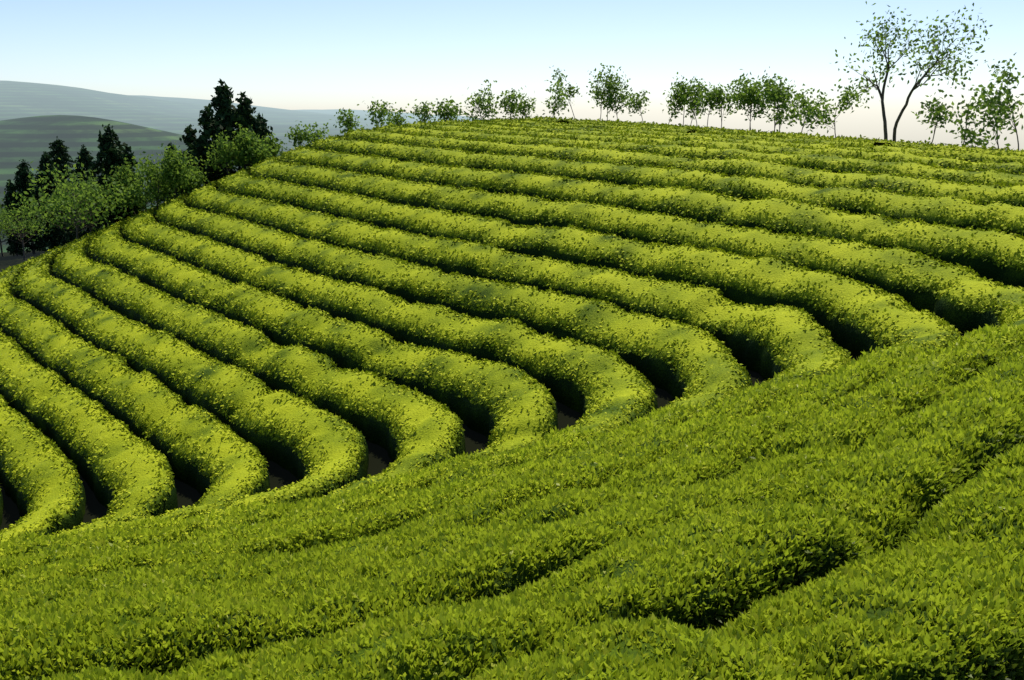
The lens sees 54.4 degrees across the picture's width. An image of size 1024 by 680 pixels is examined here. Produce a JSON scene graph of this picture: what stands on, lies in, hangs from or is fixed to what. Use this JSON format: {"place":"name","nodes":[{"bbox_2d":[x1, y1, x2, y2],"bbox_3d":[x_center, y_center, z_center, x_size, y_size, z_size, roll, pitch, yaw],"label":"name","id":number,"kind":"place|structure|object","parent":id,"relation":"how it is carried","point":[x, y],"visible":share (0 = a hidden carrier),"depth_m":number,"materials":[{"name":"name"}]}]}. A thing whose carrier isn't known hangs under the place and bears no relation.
{"place":"outdoors","nodes":[
{"label":"outdoors","id":0,"kind":"place"},
{"bbox_2d":[0,80,963,532],"bbox_3d":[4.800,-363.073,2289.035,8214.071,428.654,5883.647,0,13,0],"label":"ground","id":1,"kind":"structure","parent":0,"point":[36,120],"depth_m":541.63,"materials":[{"name":"brown soil"}]},
{"bbox_2d":[0,131,274,259],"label":"broadleaf trees","id":2,"kind":"object","parent":1,"relation":"on","point":[259,150],"depth_m":69.66,"materials":[{"name":"green plant"}]},
{"bbox_2d":[1,79,278,255],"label":"conifers","id":3,"kind":"object","parent":1,"relation":"on","point":[223,119],"depth_m":77.33,"materials":[{"name":"green plant"}]},
{"bbox_2d":[0,152,282,256],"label":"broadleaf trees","id":4,"kind":"object","parent":1,"relation":"on","point":[54,217],"depth_m":74.97,"materials":[{"name":"green plant"}]},
{"bbox_2d":[0,118,1023,679],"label":"tea bush rows","id":5,"kind":"object","parent":1,"relation":"on","point":[750,354],"visible":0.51,"depth_m":34.53,"materials":[{"name":"green plant"}]},
{"bbox_2d":[0,116,1023,591],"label":"tea bushes","id":6,"kind":"object","parent":1,"relation":"on","point":[400,440],"visible":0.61,"depth_m":37.64,"materials":[{"name":"green plant"}]},
{"bbox_2d":[0,322,1023,679],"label":"tea bushes","id":7,"kind":"object","parent":1,"relation":"on","point":[914,554],"visible":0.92,"depth_m":9.90,"materials":[{"name":"green plant"}]},
{"bbox_2d":[101,52,1023,215],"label":"young trees","id":8,"kind":"object","parent":1,"relation":"on","point":[770,93],"depth_m":70.14,"materials":[{"name":"green plant"}]},
{"bbox_2d":[831,1,992,141],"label":"tree","id":9,"kind":"object","parent":1,"relation":"on","point":[933,50],"depth_m":52.41,"materials":[{"name":"green plant"}]},
{"bbox_2d":[0,0,1023,150],"label":"sky","id":10,"kind":"structure","parent":0,"point":[284,54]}
]}

